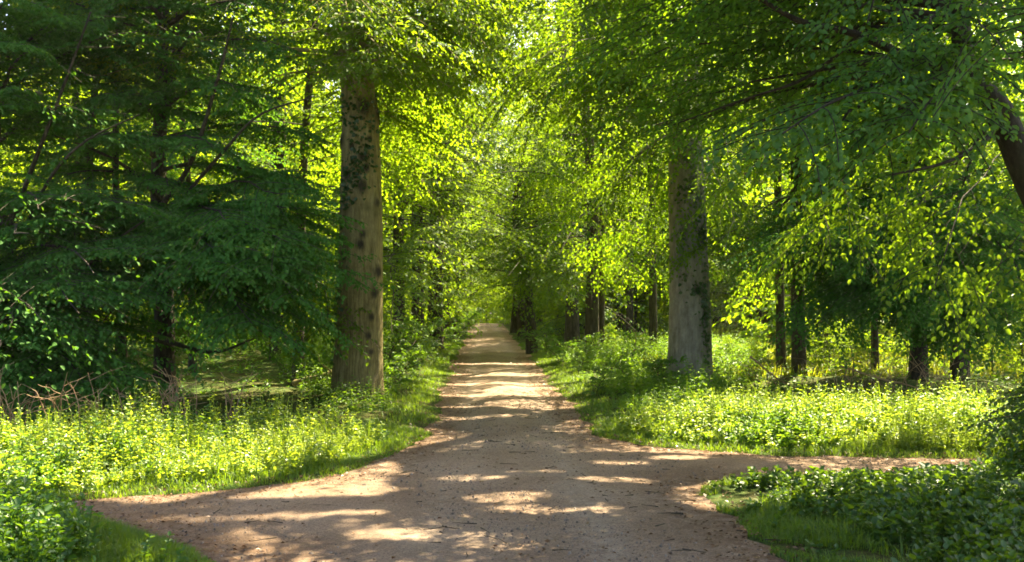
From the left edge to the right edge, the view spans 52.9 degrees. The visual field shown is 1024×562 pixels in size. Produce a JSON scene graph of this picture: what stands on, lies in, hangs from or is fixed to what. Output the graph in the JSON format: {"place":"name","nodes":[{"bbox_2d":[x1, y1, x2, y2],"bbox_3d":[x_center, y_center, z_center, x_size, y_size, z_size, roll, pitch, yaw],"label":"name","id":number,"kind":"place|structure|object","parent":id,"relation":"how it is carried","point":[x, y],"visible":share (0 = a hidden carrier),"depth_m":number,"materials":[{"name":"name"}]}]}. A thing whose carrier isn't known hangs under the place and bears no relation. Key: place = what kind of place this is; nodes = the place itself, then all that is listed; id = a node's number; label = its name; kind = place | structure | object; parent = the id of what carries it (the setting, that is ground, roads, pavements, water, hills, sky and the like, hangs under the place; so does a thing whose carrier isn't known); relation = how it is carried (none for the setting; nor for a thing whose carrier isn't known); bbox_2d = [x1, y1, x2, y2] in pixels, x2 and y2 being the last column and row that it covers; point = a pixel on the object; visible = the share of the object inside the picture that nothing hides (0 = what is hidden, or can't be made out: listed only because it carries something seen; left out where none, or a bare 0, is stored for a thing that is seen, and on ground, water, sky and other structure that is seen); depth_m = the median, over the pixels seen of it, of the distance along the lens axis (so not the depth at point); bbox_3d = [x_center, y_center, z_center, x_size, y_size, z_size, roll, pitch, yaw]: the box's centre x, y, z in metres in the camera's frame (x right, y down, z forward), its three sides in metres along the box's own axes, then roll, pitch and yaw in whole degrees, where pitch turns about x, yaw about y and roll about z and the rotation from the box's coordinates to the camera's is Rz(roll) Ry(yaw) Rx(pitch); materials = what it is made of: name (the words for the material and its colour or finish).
{"place":"outdoors","nodes":[
{"label":"outdoors","id":0,"kind":"place"},
{"bbox_2d":[0,0,1022,321],"label":"sky","id":1,"kind":"structure","parent":0,"point":[0,0],"materials":[{"name":"white"}]},
{"bbox_2d":[0,322,1023,561],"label":"ground","id":2,"kind":"structure","parent":0,"point":[737,495],"depth_m":19.80,"materials":[{"name":"green plant"}]},
{"bbox_2d":[0,361,55,438],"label":"dead stems","id":3,"kind":"object","parent":2,"relation":"on","point":[10,412],"visible":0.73,"depth_m":13.74,"materials":[{"name":"brown plant"}]},
{"bbox_2d":[0,80,71,251],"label":"background tree","id":4,"kind":"object","parent":2,"relation":"on","point":[4,161],"visible":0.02,"depth_m":32.12,"materials":[{"name":"green plant"}]},
{"bbox_2d":[23,372,91,429],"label":"dead stems","id":5,"kind":"object","parent":2,"relation":"on","point":[61,395],"visible":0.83,"depth_m":13.92,"materials":[{"name":"brown plant"}]},
{"bbox_2d":[0,56,150,347],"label":"background tree","id":6,"kind":"object","parent":2,"relation":"on","point":[57,181],"visible":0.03,"depth_m":38.17,"materials":[{"name":"green plant"}]},
{"bbox_2d":[0,470,188,561],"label":"corner herbs","id":7,"kind":"object","parent":2,"relation":"on","point":[37,526],"visible":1,"depth_m":7.01,"materials":[{"name":"green plant"}]},
{"bbox_2d":[67,366,124,421],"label":"dead stems","id":8,"kind":"object","parent":2,"relation":"on","point":[89,408],"visible":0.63,"depth_m":13.98,"materials":[{"name":"brown wood"}]},
{"bbox_2d":[0,72,194,438],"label":"forest tree","id":9,"kind":"object","parent":2,"relation":"on","point":[72,349],"visible":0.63,"depth_m":15.39,"materials":[{"name":"green plant"}]},
{"bbox_2d":[23,45,201,352],"bbox_3d":[-13.286,-2.873,35.203,8.001,11.373,6.656,0,-1,-24],"label":"background tree","id":10,"kind":"object","parent":2,"relation":"on","point":[108,164],"visible":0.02,"depth_m":35.29,"materials":[{"name":"green plant"}]},
{"bbox_2d":[8,510,221,561],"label":"corner grass","id":11,"kind":"structure","parent":2,"relation":"on","point":[127,546],"depth_m":7.75,"materials":[{"name":"green plant"}]},
{"bbox_2d":[0,7,230,335],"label":"background tree","id":12,"kind":"object","parent":2,"relation":"on","point":[31,187],"visible":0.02,"depth_m":29.94,"materials":[{"name":"green plant"}]},
{"bbox_2d":[0,0,243,398],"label":"forest tree","id":13,"kind":"object","parent":2,"relation":"on","point":[16,270],"visible":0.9,"depth_m":16.80,"materials":[{"name":"green plant"}]},
{"bbox_2d":[0,0,260,386],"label":"forest tree","id":14,"kind":"object","parent":2,"relation":"on","point":[186,114],"visible":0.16,"depth_m":20.26,"materials":[{"name":"green plant"}]},
{"bbox_2d":[22,2,240,338],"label":"background tree","id":15,"kind":"object","parent":2,"relation":"on","point":[204,178],"visible":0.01,"depth_m":46.44,"materials":[{"name":"green plant"}]},
{"bbox_2d":[1,0,279,361],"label":"forest tree","id":16,"kind":"object","parent":2,"relation":"on","point":[146,158],"visible":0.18,"depth_m":20.52,"materials":[{"name":"green plant"}]},
{"bbox_2d":[135,366,213,424],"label":"dead stems","id":17,"kind":"object","parent":2,"relation":"on","point":[175,397],"visible":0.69,"depth_m":14.25,"materials":[{"name":"brown plant"}]},
{"bbox_2d":[52,0,334,373],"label":"forest tree","id":18,"kind":"object","parent":2,"relation":"on","point":[192,360],"visible":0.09,"depth_m":25.14,"materials":[{"name":"green plant"}]},
{"bbox_2d":[0,386,393,490],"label":"dock clumps","id":19,"kind":"object","parent":2,"relation":"on","point":[37,465],"visible":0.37,"depth_m":11.51,"materials":[{"name":"green plant"}]},
{"bbox_2d":[0,0,394,392],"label":"forest tree","id":20,"kind":"object","parent":2,"relation":"on","point":[256,246],"visible":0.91,"depth_m":17.45,"materials":[{"name":"green plant"}]},
{"bbox_2d":[218,373,279,428],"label":"dead stems","id":21,"kind":"object","parent":2,"relation":"on","point":[230,402],"visible":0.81,"depth_m":14.45,"materials":[{"name":"brown wood"}]},
{"bbox_2d":[61,0,485,360],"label":"background tree","id":22,"kind":"object","parent":2,"relation":"on","point":[289,99],"visible":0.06,"depth_m":31.88,"materials":[{"name":"green plant"}]},
{"bbox_2d":[174,3,392,352],"bbox_3d":[-8.703,-3.951,38.252,9.539,13.559,7.935,-1,-1,31],"label":"background tree","id":23,"kind":"object","parent":2,"relation":"on","point":[297,95],"visible":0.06,"depth_m":37.42,"materials":[{"name":"green plant"}]},
{"bbox_2d":[107,0,473,384],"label":"forest tree","id":24,"kind":"object","parent":2,"relation":"on","point":[307,111],"visible":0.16,"depth_m":22.82,"materials":[{"name":"green plant"}]},
{"bbox_2d":[4,0,631,398],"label":"beech tree","id":25,"kind":"object","parent":2,"relation":"on","point":[356,44],"visible":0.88,"depth_m":19.37,"materials":[{"name":"green plant"}]},
{"bbox_2d":[233,1,470,335],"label":"background tree","id":26,"kind":"object","parent":2,"relation":"on","point":[392,170],"visible":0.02,"depth_m":46.05,"materials":[{"name":"green plant"}]},
{"bbox_2d":[267,328,437,414],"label":"verge herbs","id":27,"kind":"object","parent":2,"relation":"on","point":[316,388],"visible":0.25,"depth_m":20.40,"materials":[{"name":"green plant"}]},
{"bbox_2d":[383,319,433,366],"bbox_3d":[-2.967,1.716,28.014,1.778,1.493,1.842,1,-1,-35],"label":"seedling","id":28,"kind":"object","parent":2,"relation":"on","point":[386,323],"visible":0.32,"depth_m":28.09,"materials":[{"name":"green plant"}]},
{"bbox_2d":[383,342,438,389],"bbox_3d":[-2.218,1.858,21.859,1.340,1.086,1.293,0,-1,-4],"label":"seedling","id":29,"kind":"object","parent":2,"relation":"on","point":[413,356],"visible":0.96,"depth_m":21.70,"materials":[{"name":"green plant"}]},
{"bbox_2d":[266,0,561,368],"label":"roadside tree","id":30,"kind":"object","parent":2,"relation":"on","point":[396,260],"visible":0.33,"depth_m":29.41,"materials":[{"name":"green plant"}]},
{"bbox_2d":[383,319,445,370],"bbox_3d":[-2.792,1.746,25.345,1.970,1.596,1.901,0,-1,14],"label":"seedling","id":31,"kind":"object","parent":2,"relation":"on","point":[398,346],"visible":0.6,"depth_m":25.11,"materials":[{"name":"green plant"}]},
{"bbox_2d":[289,15,541,350],"bbox_3d":[-3.619,-5.897,36.506,8.346,17.302,9.413,0,-1,-22],"label":"roadside tree","id":32,"kind":"object","parent":2,"relation":"on","point":[414,311],"visible":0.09,"depth_m":36.29,"materials":[{"name":"green plant"}]},
{"bbox_2d":[386,315,449,362],"bbox_3d":[-3.042,1.833,31.056,1.939,1.628,2.010,-1,-1,43],"label":"seedling","id":33,"kind":"object","parent":2,"relation":"on","point":[413,341],"visible":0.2,"depth_m":31.04,"materials":[{"name":"green plant"}]},
{"bbox_2d":[328,1,542,349],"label":"roadside tree","id":34,"kind":"object","parent":2,"relation":"on","point":[439,289],"visible":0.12,"depth_m":37.97,"materials":[{"name":"green plant"}]},
{"bbox_2d":[337,16,539,339],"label":"roadside tree","id":35,"kind":"object","parent":2,"relation":"on","point":[445,326],"visible":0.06,"depth_m":47.75,"materials":[{"name":"green plant"}]},
{"bbox_2d":[424,312,476,349],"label":"seedling","id":36,"kind":"object","parent":2,"relation":"on","point":[448,332],"visible":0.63,"depth_m":37.70,"materials":[{"name":"green plant"}]},
{"bbox_2d":[444,307,483,343],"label":"seedling","id":37,"kind":"object","parent":2,"relation":"on","point":[479,311],"visible":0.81,"depth_m":43.86,"materials":[{"name":"green plant"}]},
{"bbox_2d":[388,19,541,334],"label":"roadside tree","id":38,"kind":"object","parent":2,"relation":"on","point":[460,283],"visible":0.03,"depth_m":55.56,"materials":[{"name":"green plant"}]},
{"bbox_2d":[447,79,503,317],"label":"background tree","id":39,"kind":"object","parent":2,"relation":"on","point":[492,302],"visible":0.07,"depth_m":91.76,"materials":[{"name":"green plant"}]},
{"bbox_2d":[465,266,510,323],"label":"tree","id":40,"kind":"object","parent":2,"relation":"on","point":[483,320],"visible":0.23,"depth_m":99.91,"materials":[{"name":"green plant"}]},
{"bbox_2d":[0,373,1022,491],"bbox_3d":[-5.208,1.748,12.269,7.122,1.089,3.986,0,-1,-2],"label":"nettle bank","id":41,"kind":"structure","parent":2,"relation":"on","point":[150,449],"depth_m":11.94,"materials":[{"name":"green plant"}]},
{"bbox_2d":[1,419,1022,500],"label":"bank grass","id":42,"kind":"structure","parent":2,"relation":"on","point":[388,447],"depth_m":12.99,"materials":[{"name":"green plant"}]},
{"bbox_2d":[425,145,605,337],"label":"roadside tree","id":43,"kind":"object","parent":2,"relation":"on","point":[519,323],"visible":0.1,"depth_m":51.45,"materials":[{"name":"green plant"}]},
{"bbox_2d":[475,15,555,321],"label":"background tree","id":44,"kind":"object","parent":2,"relation":"on","point":[517,160],"visible":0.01,"depth_m":93.32,"materials":[{"name":"green plant"}]},
{"bbox_2d":[16,321,1023,412],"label":"forest floor herbs","id":45,"kind":"object","parent":2,"relation":"on","point":[772,385],"visible":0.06,"depth_m":23.31,"materials":[{"name":"green plant"}]},
{"bbox_2d":[459,152,583,332],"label":"roadside tree","id":46,"kind":"object","parent":2,"relation":"on","point":[513,327],"visible":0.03,"depth_m":59.56,"materials":[{"name":"green plant"}]},
{"bbox_2d":[384,103,661,353],"bbox_3d":[1.205,-1.529,35.831,11.802,8.655,11.632,1,-1,-38],"label":"roadside tree","id":47,"kind":"object","parent":2,"relation":"on","point":[522,270],"visible":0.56,"depth_m":35.31,"materials":[{"name":"green plant"}]},
{"bbox_2d":[524,327,559,353],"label":"seedling","id":48,"kind":"object","parent":2,"relation":"on","point":[536,333],"visible":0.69,"depth_m":34.91,"materials":[{"name":"green plant"}]},
{"bbox_2d":[535,334,570,361],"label":"seedling","id":49,"kind":"object","parent":2,"relation":"on","point":[549,341],"visible":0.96,"depth_m":30.58,"materials":[{"name":"green plant"}]},
{"bbox_2d":[450,0,668,344],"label":"roadside tree","id":50,"kind":"object","parent":2,"relation":"on","point":[572,329],"visible":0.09,"depth_m":40.73,"materials":[{"name":"green plant"}]},
{"bbox_2d":[554,339,598,371],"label":"seedling","id":51,"kind":"object","parent":2,"relation":"on","point":[580,347],"visible":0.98,"depth_m":27.04,"materials":[{"name":"green plant"}]},
{"bbox_2d":[524,234,633,331],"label":"woodland bush","id":52,"kind":"object","parent":2,"relation":"on","point":[554,314],"visible":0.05,"depth_m":62.20,"materials":[{"name":"green plant"}]},
{"bbox_2d":[439,0,722,354],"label":"roadside tree","id":53,"kind":"object","parent":2,"relation":"on","point":[591,321],"visible":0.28,"depth_m":32.80,"materials":[{"name":"green plant"}]},
{"bbox_2d":[511,0,666,349],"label":"roadside tree","id":54,"kind":"object","parent":2,"relation":"on","point":[601,313],"visible":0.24,"depth_m":33.62,"materials":[{"name":"green plant"}]},
{"bbox_2d":[572,363,615,396],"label":"seedling","id":55,"kind":"object","parent":2,"relation":"on","point":[601,373],"visible":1,"depth_m":20.78,"materials":[{"name":"green plant"}]},
{"bbox_2d":[582,332,619,356],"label":"seedling","id":56,"kind":"object","parent":2,"relation":"on","point":[593,337],"visible":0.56,"depth_m":31.70,"materials":[{"name":"green plant"}]},
{"bbox_2d":[596,359,637,388],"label":"seedling","id":57,"kind":"object","parent":2,"relation":"on","point":[617,364],"visible":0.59,"depth_m":22.13,"materials":[{"name":"green plant"}]},
{"bbox_2d":[520,69,714,331],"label":"background tree","id":58,"kind":"object","parent":2,"relation":"on","point":[581,160],"visible":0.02,"depth_m":50.41,"materials":[{"name":"green plant"}]},
{"bbox_2d":[517,34,719,337],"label":"background tree","id":59,"kind":"object","parent":2,"relation":"on","point":[641,309],"visible":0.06,"depth_m":46.15,"materials":[{"name":"green plant"}]},
{"bbox_2d":[597,348,645,375],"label":"seedling","id":60,"kind":"object","parent":2,"relation":"on","point":[623,355],"visible":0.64,"depth_m":24.16,"materials":[{"name":"green plant"}]},
{"bbox_2d":[579,203,668,338],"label":"tree","id":61,"kind":"object","parent":2,"relation":"on","point":[642,319],"visible":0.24,"depth_m":46.12,"materials":[{"name":"green plant"}]},
{"bbox_2d":[610,329,655,356],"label":"seedling","id":62,"kind":"object","parent":2,"relation":"on","point":[636,337],"visible":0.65,"depth_m":29.39,"materials":[{"name":"green plant"}]},
{"bbox_2d":[540,17,730,339],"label":"roadside tree","id":63,"kind":"object","parent":2,"relation":"on","point":[629,312],"visible":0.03,"depth_m":44.05,"materials":[{"name":"green plant"}]},
{"bbox_2d":[360,0,946,390],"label":"beech tree","id":64,"kind":"object","parent":2,"relation":"on","point":[690,316],"visible":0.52,"depth_m":21.66,"materials":[{"name":"green plant"}]},
{"bbox_2d":[563,0,743,333],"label":"background tree","id":65,"kind":"object","parent":2,"relation":"on","point":[640,328],"visible":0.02,"depth_m":54.27,"materials":[{"name":"green plant"}]},
{"bbox_2d":[541,23,773,350],"bbox_3d":[4.320,-6.031,31.389,7.321,17.203,10.268,0,-1,-2],"label":"roadside tree","id":66,"kind":"object","parent":2,"relation":"on","point":[653,329],"visible":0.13,"depth_m":31.31,"materials":[{"name":"green plant"}]},
{"bbox_2d":[553,325,771,413],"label":"verge herbs","id":67,"kind":"object","parent":2,"relation":"on","point":[649,386],"visible":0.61,"depth_m":22.45,"materials":[{"name":"green plant"}]},
{"bbox_2d":[641,355,688,387],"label":"seedling","id":68,"kind":"object","parent":2,"relation":"on","point":[664,362],"visible":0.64,"depth_m":21.48,"materials":[{"name":"green plant"}]},
{"bbox_2d":[712,335,739,364],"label":"woodland bush","id":69,"kind":"object","parent":2,"relation":"on","point":[727,340],"visible":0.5,"depth_m":27.07,"materials":[{"name":"green plant"}]},
{"bbox_2d":[642,19,818,329],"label":"background tree","id":70,"kind":"object","parent":2,"relation":"on","point":[750,273],"visible":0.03,"depth_m":53.42,"materials":[{"name":"green plant"}]},
{"bbox_2d":[613,26,887,374],"bbox_3d":[6.891,-5.054,26.411,8.221,15.244,8.414,0,-1,-2],"label":"forest tree","id":71,"kind":"object","parent":2,"relation":"on","point":[780,305],"visible":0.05,"depth_m":26.66,"materials":[{"name":"green plant"}]},
{"bbox_2d":[665,10,836,337],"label":"background tree","id":72,"kind":"object","parent":2,"relation":"on","point":[717,303],"visible":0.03,"depth_m":47.81,"materials":[{"name":"green plant"}]},
{"bbox_2d":[712,25,793,329],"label":"background tree","id":73,"kind":"object","parent":2,"relation":"on","point":[767,192],"visible":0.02,"depth_m":58.50,"materials":[{"name":"green plant"}]},
{"bbox_2d":[742,344,768,371],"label":"woodland bush","id":74,"kind":"object","parent":2,"relation":"on","point":[755,349],"visible":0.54,"depth_m":25.16,"materials":[{"name":"green plant"}]},
{"bbox_2d":[736,356,782,385],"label":"seedling","id":75,"kind":"object","parent":2,"relation":"on","point":[749,365],"visible":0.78,"depth_m":23.19,"materials":[{"name":"green plant"}]},
{"bbox_2d":[542,0,1023,213],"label":"leaning tree","id":76,"kind":"object","parent":2,"relation":"on","point":[957,71],"visible":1,"depth_m":8.74,"materials":[{"name":"green plant"}]},
{"bbox_2d":[582,326,1023,382],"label":"meadow grass","id":77,"kind":"structure","parent":2,"relation":"on","point":[788,358],"depth_m":27.65,"materials":[{"name":"green plant"}]},
{"bbox_2d":[633,0,985,374],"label":"forest tree","id":78,"kind":"object","parent":2,"relation":"on","point":[796,360],"visible":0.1,"depth_m":24.20,"materials":[{"name":"green plant"}]},
{"bbox_2d":[712,151,909,366],"bbox_3d":[9.223,-0.752,30.823,6.506,6.921,6.220,0,-1,11],"label":"woodland bush","id":79,"kind":"object","parent":2,"relation":"on","point":[748,332],"visible":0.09,"depth_m":30.57,"materials":[{"name":"green plant"}]},
{"bbox_2d":[614,370,1023,452],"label":"nettle bank","id":80,"kind":"structure","parent":2,"relation":"on","point":[704,428],"depth_m":14.31,"materials":[{"name":"green plant"}]},
{"bbox_2d":[619,387,1023,450],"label":"dock clumps","id":81,"kind":"object","parent":2,"relation":"on","point":[757,425],"visible":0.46,"depth_m":13.95,"materials":[{"name":"green plant"}]},
{"bbox_2d":[633,0,1023,373],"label":"forest tree","id":82,"kind":"object","parent":2,"relation":"on","point":[975,290],"visible":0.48,"depth_m":11.72,"materials":[{"name":"green plant"}]},
{"bbox_2d":[806,307,857,370],"bbox_3d":[8.028,1.474,26.221,1.724,1.834,1.648,-1,-1,33],"label":"woodland bush","id":83,"kind":"object","parent":2,"relation":"on","point":[819,351],"visible":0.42,"depth_m":26.19,"materials":[{"name":"green plant"}]},
{"bbox_2d":[799,349,871,392],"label":"dead stems","id":84,"kind":"object","parent":2,"relation":"on","point":[846,372],"visible":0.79,"depth_m":20.15,"materials":[{"name":"brown plant"}]},
{"bbox_2d":[826,322,881,375],"bbox_3d":[7.996,1.623,24.233,1.209,1.345,1.264,1,-1,-36],"label":"woodland bush","id":85,"kind":"object","parent":2,"relation":"on","point":[857,350],"visible":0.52,"depth_m":24.19,"materials":[{"name":"green plant"}]},
{"bbox_2d":[719,0,1023,369],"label":"forest tree","id":86,"kind":"object","parent":2,"relation":"on","point":[874,342],"visible":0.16,"depth_m":20.81,"materials":[{"name":"green plant"}]},
{"bbox_2d":[738,1,1023,380],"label":"forest tree","id":87,"kind":"object","parent":2,"relation":"on","point":[855,297],"visible":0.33,"depth_m":19.89,"materials":[{"name":"green plant"}]},
{"bbox_2d":[745,4,1023,381],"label":"forest tree","id":88,"kind":"object","parent":2,"relation":"on","point":[1011,220],"visible":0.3,"depth_m":19.54,"materials":[{"name":"green plant"}]},
{"bbox_2d":[841,344,944,402],"bbox_3d":[6.968,1.667,18.646,1.857,1.040,1.661,0,-1,15],"label":"fallen bough","id":89,"kind":"object","parent":2,"relation":"on","point":[878,377],"visible":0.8,"depth_m":19.07,"materials":[{"name":"brown wood"}]},
{"bbox_2d":[852,347,942,398],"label":"dead stems","id":90,"kind":"object","parent":2,"relation":"on","point":[890,375],"visible":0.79,"depth_m":19.65,"materials":[{"name":"brown plant"}]},
{"bbox_2d":[880,321,936,366],"bbox_3d":[10.539,1.507,27.265,1.648,1.834,1.724,0,-1,1],"label":"woodland bush","id":91,"kind":"object","parent":2,"relation":"on","point":[888,360],"visible":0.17,"depth_m":27.31,"materials":[{"name":"green plant"}]},
{"bbox_2d":[906,348,1002,398],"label":"dead stems","id":92,"kind":"object","parent":2,"relation":"on","point":[945,377],"visible":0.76,"depth_m":18.70,"materials":[{"name":"brown plant"}]},
{"bbox_2d":[951,291,1023,463],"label":"understory bush","id":93,"kind":"object","parent":2,"relation":"on","point":[1011,429],"visible":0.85,"depth_m":11.50,"materials":[{"name":"green plant"}]},
{"bbox_2d":[970,308,1023,376],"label":"woodland bush","id":94,"kind":"object","parent":2,"relation":"on","point":[1004,361],"visible":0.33,"depth_m":25.20,"materials":[{"name":"green plant"}]},
{"bbox_2d":[981,303,1023,366],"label":"woodland bush","id":95,"kind":"object","parent":2,"relation":"on","point":[1022,351],"visible":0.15,"depth_m":27.38,"materials":[{"name":"green plant"}]},
{"bbox_2d":[57,323,985,561],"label":"gravel road","id":96,"kind":"structure","parent":0,"point":[494,344],"depth_m":10.09,"materials":[{"name":"beige gravel"}]},
{"bbox_2d":[122,412,848,561],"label":"twig litter","id":97,"kind":"object","parent":96,"relation":"on","point":[684,549],"visible":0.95,"depth_m":9.73,"materials":[{"name":"brown plant"}]},
{"bbox_2d":[76,402,969,561],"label":"pebbles","id":98,"kind":"object","parent":96,"relation":"on","point":[418,494],"visible":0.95,"depth_m":10.11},
{"bbox_2d":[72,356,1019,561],"bbox_3d":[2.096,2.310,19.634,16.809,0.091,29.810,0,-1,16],"label":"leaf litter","id":99,"kind":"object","parent":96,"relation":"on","point":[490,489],"visible":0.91,"depth_m":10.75,"materials":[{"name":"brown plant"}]},
{"bbox_2d":[360,341,695,443],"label":"verge grass","id":100,"kind":"structure","parent":0,"point":[436,368],"depth_m":20.51,"materials":[{"name":"green plant"}]},
{"bbox_2d":[696,471,957,561],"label":"bank edge grass","id":101,"kind":"structure","parent":0,"point":[793,531],"depth_m":8.40,"materials":[{"name":"green plant"}]},
{"bbox_2d":[710,449,1023,561],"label":"bramble bank","id":102,"kind":"structure","parent":0,"point":[961,500],"depth_m":8.66,"materials":[{"name":"green plant"}]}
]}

